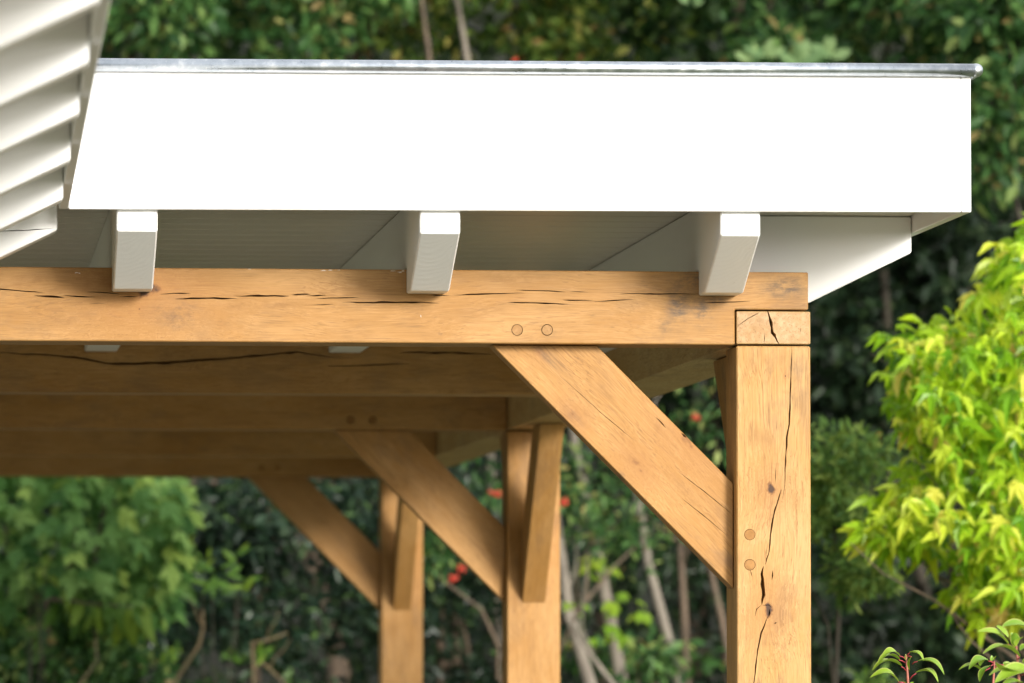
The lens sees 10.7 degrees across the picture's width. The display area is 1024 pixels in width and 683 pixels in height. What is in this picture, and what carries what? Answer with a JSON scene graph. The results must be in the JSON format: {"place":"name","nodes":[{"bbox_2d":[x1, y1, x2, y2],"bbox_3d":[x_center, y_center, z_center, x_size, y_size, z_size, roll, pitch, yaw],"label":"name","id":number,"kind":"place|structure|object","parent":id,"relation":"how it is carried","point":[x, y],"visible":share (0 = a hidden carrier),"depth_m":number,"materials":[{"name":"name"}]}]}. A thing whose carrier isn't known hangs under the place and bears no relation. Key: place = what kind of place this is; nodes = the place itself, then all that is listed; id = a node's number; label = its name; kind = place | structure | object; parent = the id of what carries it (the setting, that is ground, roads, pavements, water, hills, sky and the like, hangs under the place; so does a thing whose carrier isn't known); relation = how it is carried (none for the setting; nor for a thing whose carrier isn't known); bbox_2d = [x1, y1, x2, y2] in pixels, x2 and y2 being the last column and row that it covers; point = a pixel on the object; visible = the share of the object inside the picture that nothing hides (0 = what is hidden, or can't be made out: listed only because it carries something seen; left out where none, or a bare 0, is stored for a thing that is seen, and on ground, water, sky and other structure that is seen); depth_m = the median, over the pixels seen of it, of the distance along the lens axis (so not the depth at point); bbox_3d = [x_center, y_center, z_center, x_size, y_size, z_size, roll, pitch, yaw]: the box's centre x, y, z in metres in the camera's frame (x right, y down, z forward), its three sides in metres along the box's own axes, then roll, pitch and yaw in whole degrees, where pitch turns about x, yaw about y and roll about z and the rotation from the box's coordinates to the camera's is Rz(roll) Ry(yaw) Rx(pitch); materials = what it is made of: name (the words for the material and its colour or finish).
{"place":"outdoors","nodes":[
{"label":"outdoors","id":0,"kind":"place"},
{"bbox_2d":[0,0,109,259],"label":"roof overhang","id":1,"kind":"object","parent":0,"point":[49,53],"visible":1,"depth_m":8.22,"materials":[{"name":"white paint"}]},
{"bbox_2d":[0,58,982,682],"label":"carport","id":2,"kind":"object","parent":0,"point":[280,282],"visible":0.97,"depth_m":10.93,"materials":[{"name":"brown wood"}]},
{"bbox_2d":[7,0,1022,682],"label":"hillside","id":3,"kind":"structure","parent":0,"point":[647,600],"depth_m":37.06,"materials":[{"name":"green plant"}]},
{"label":"ground","id":4,"kind":"structure","parent":0,"visible":0},
{"bbox_2d":[15,558,56,682],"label":"seedling","id":5,"kind":"object","parent":4,"relation":"on","point":[31,633],"visible":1,"depth_m":21.20,"materials":[{"name":"green plant"}]},
{"bbox_2d":[80,630,97,682],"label":"twig","id":6,"kind":"object","parent":4,"relation":"on","point":[91,667],"visible":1,"depth_m":21.30,"materials":[{"name":"brown wood"}]},
{"bbox_2d":[43,593,155,682],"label":"chestnut sapling","id":7,"kind":"object","parent":4,"relation":"on","point":[134,623],"visible":0.99,"depth_m":21.49,"materials":[{"name":"green plant"}]},
{"bbox_2d":[0,544,211,682],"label":"leafy shrub","id":8,"kind":"object","parent":4,"relation":"on","point":[14,664],"visible":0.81,"depth_m":21.58,"materials":[{"name":"green plant"}]},
{"bbox_2d":[0,477,214,679],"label":"maple shrub","id":9,"kind":"object","parent":4,"relation":"on","point":[124,543],"visible":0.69,"depth_m":21.67,"materials":[{"name":"green plant"}]},
{"bbox_2d":[172,596,204,682],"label":"twig","id":10,"kind":"object","parent":4,"relation":"on","point":[186,663],"visible":1,"depth_m":21.45,"materials":[{"name":"brown wood"}]},
{"bbox_2d":[161,642,273,682],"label":"seedling","id":11,"kind":"object","parent":4,"relation":"on","point":[171,652],"visible":1,"depth_m":21.84,"materials":[{"name":"green plant"}]},
{"bbox_2d":[189,543,261,682],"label":"seedling","id":12,"kind":"object","parent":4,"relation":"on","point":[213,583],"visible":0.98,"depth_m":21.86,"materials":[{"name":"green plant"}]},
{"bbox_2d":[0,466,498,682],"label":"holly bush","id":13,"kind":"object","parent":4,"relation":"on","point":[256,531],"visible":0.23,"depth_m":23.23,"materials":[{"name":"green plant"}]},
{"bbox_2d":[78,0,426,672],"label":"broadleaf tree","id":14,"kind":"object","parent":4,"relation":"on","point":[141,33],"visible":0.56,"depth_m":24.43,"materials":[{"name":"green plant"}]},
{"bbox_2d":[251,611,287,682],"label":"twig","id":15,"kind":"object","parent":4,"relation":"on","point":[253,670],"visible":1,"depth_m":21.77,"materials":[{"name":"brown wood"}]},
{"bbox_2d":[251,638,290,682],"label":"twig","id":16,"kind":"object","parent":4,"relation":"on","point":[274,673],"visible":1,"depth_m":21.97,"materials":[{"name":"brown wood"}]},
{"bbox_2d":[152,0,525,682],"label":"broadleaf tree","id":17,"kind":"object","parent":4,"relation":"on","point":[336,666],"visible":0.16,"depth_m":26.20,"materials":[{"name":"green plant"}]},
{"bbox_2d":[420,0,444,682],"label":"slender tree","id":18,"kind":"object","parent":4,"relation":"on","point":[439,644],"visible":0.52,"depth_m":24.38,"materials":[{"name":"brown plant"}]},
{"bbox_2d":[307,450,614,682],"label":"holly bush","id":19,"kind":"object","parent":4,"relation":"on","point":[471,671],"visible":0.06,"depth_m":24.26,"materials":[{"name":"green plant"}]},
{"bbox_2d":[0,0,1022,682],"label":"wood","id":20,"kind":"object","parent":4,"relation":"on","point":[354,658],"visible":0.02,"depth_m":31.34,"materials":[{"name":"green plant"}]},
{"bbox_2d":[334,0,697,673],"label":"slender tree","id":21,"kind":"object","parent":4,"relation":"on","point":[528,18],"visible":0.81,"depth_m":25.66,"materials":[{"name":"green plant"}]},
{"bbox_2d":[501,459,595,682],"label":"sapling","id":22,"kind":"object","parent":4,"relation":"on","point":[581,655],"visible":0.69,"depth_m":22.70,"materials":[{"name":"grey plant"}]},
{"bbox_2d":[560,552,614,682],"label":"sapling","id":23,"kind":"object","parent":4,"relation":"on","point":[596,662],"visible":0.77,"depth_m":22.51,"materials":[{"name":"grey plant"}]},
{"bbox_2d":[568,427,628,682],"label":"sapling","id":24,"kind":"object","parent":4,"relation":"on","point":[615,640],"visible":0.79,"depth_m":23.10,"materials":[{"name":"grey plant"}]},
{"bbox_2d":[424,377,846,682],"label":"evergreen tree","id":25,"kind":"object","parent":4,"relation":"on","point":[666,402],"visible":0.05,"depth_m":27.29,"materials":[{"name":"green plant"}]},
{"bbox_2d":[560,620,726,682],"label":"leafy shrub","id":26,"kind":"object","parent":4,"relation":"on","point":[638,669],"visible":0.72,"depth_m":23.35,"materials":[{"name":"green plant"}]},
{"bbox_2d":[615,395,681,682],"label":"sapling","id":27,"kind":"object","parent":4,"relation":"on","point":[663,621],"visible":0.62,"depth_m":23.64,"materials":[{"name":"grey plant"}]},
{"bbox_2d":[423,57,878,682],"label":"rowan tree","id":28,"kind":"object","parent":4,"relation":"on","point":[435,553],"visible":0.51,"depth_m":22.64,"materials":[{"name":"green plant"}]},
{"bbox_2d":[631,506,690,682],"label":"sapling","id":29,"kind":"object","parent":4,"relation":"on","point":[682,556],"visible":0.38,"depth_m":24.47,"materials":[{"name":"brown plant"}]},
{"bbox_2d":[524,0,856,678],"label":"broadleaf tree","id":30,"kind":"object","parent":4,"relation":"on","point":[707,21],"visible":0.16,"depth_m":26.63,"materials":[{"name":"green plant"}]},
{"bbox_2d":[707,568,726,666],"bbox_3d":[0.898,1.763,24.221,0.394,2.304,0.190,0,-3,-6],"label":"sapling","id":31,"kind":"object","parent":4,"relation":"on","point":[720,613],"visible":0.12,"depth_m":24.18,"materials":[{"name":"brown plant"}]},
{"bbox_2d":[596,506,851,682],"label":"evergreen shrub","id":32,"kind":"object","parent":4,"relation":"on","point":[667,591],"visible":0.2,"depth_m":26.01,"materials":[{"name":"green plant"}]},
{"bbox_2d":[638,0,1023,682],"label":"evergreen tree","id":33,"kind":"object","parent":4,"relation":"on","point":[920,280],"visible":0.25,"depth_m":25.82,"materials":[{"name":"green plant"}]},
{"bbox_2d":[680,0,985,682],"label":"broadleaf tree","id":34,"kind":"object","parent":4,"relation":"on","point":[819,44],"visible":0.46,"depth_m":24.09,"materials":[{"name":"green plant"}]},
{"bbox_2d":[810,415,908,682],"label":"conifer","id":35,"kind":"object","parent":4,"relation":"on","point":[860,579],"visible":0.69,"depth_m":17.61,"materials":[{"name":"green plant"}]},
{"bbox_2d":[871,647,943,682],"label":"laurel shrub","id":36,"kind":"object","parent":4,"relation":"on","point":[886,652],"visible":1,"depth_m":11.00,"materials":[{"name":"green plant"}]},
{"bbox_2d":[837,212,1023,682],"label":"sweetgum tree","id":37,"kind":"object","parent":4,"relation":"on","point":[959,386],"visible":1,"depth_m":15.81,"materials":[{"name":"green plant"}]},
{"bbox_2d":[882,0,1023,235],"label":"broadleaf tree","id":38,"kind":"object","parent":4,"relation":"on","point":[990,33],"visible":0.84,"depth_m":22.83,"materials":[{"name":"green plant"}]},
{"bbox_2d":[959,655,1009,682],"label":"laurel shrub","id":39,"kind":"object","parent":4,"relation":"on","point":[979,659],"visible":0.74,"depth_m":11.18,"materials":[{"name":"green plant"}]},
{"bbox_2d":[978,619,1023,682],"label":"laurel shrub","id":40,"kind":"object","parent":4,"relation":"on","point":[1011,669],"visible":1,"depth_m":9.80,"materials":[{"name":"green plant"}]}
]}

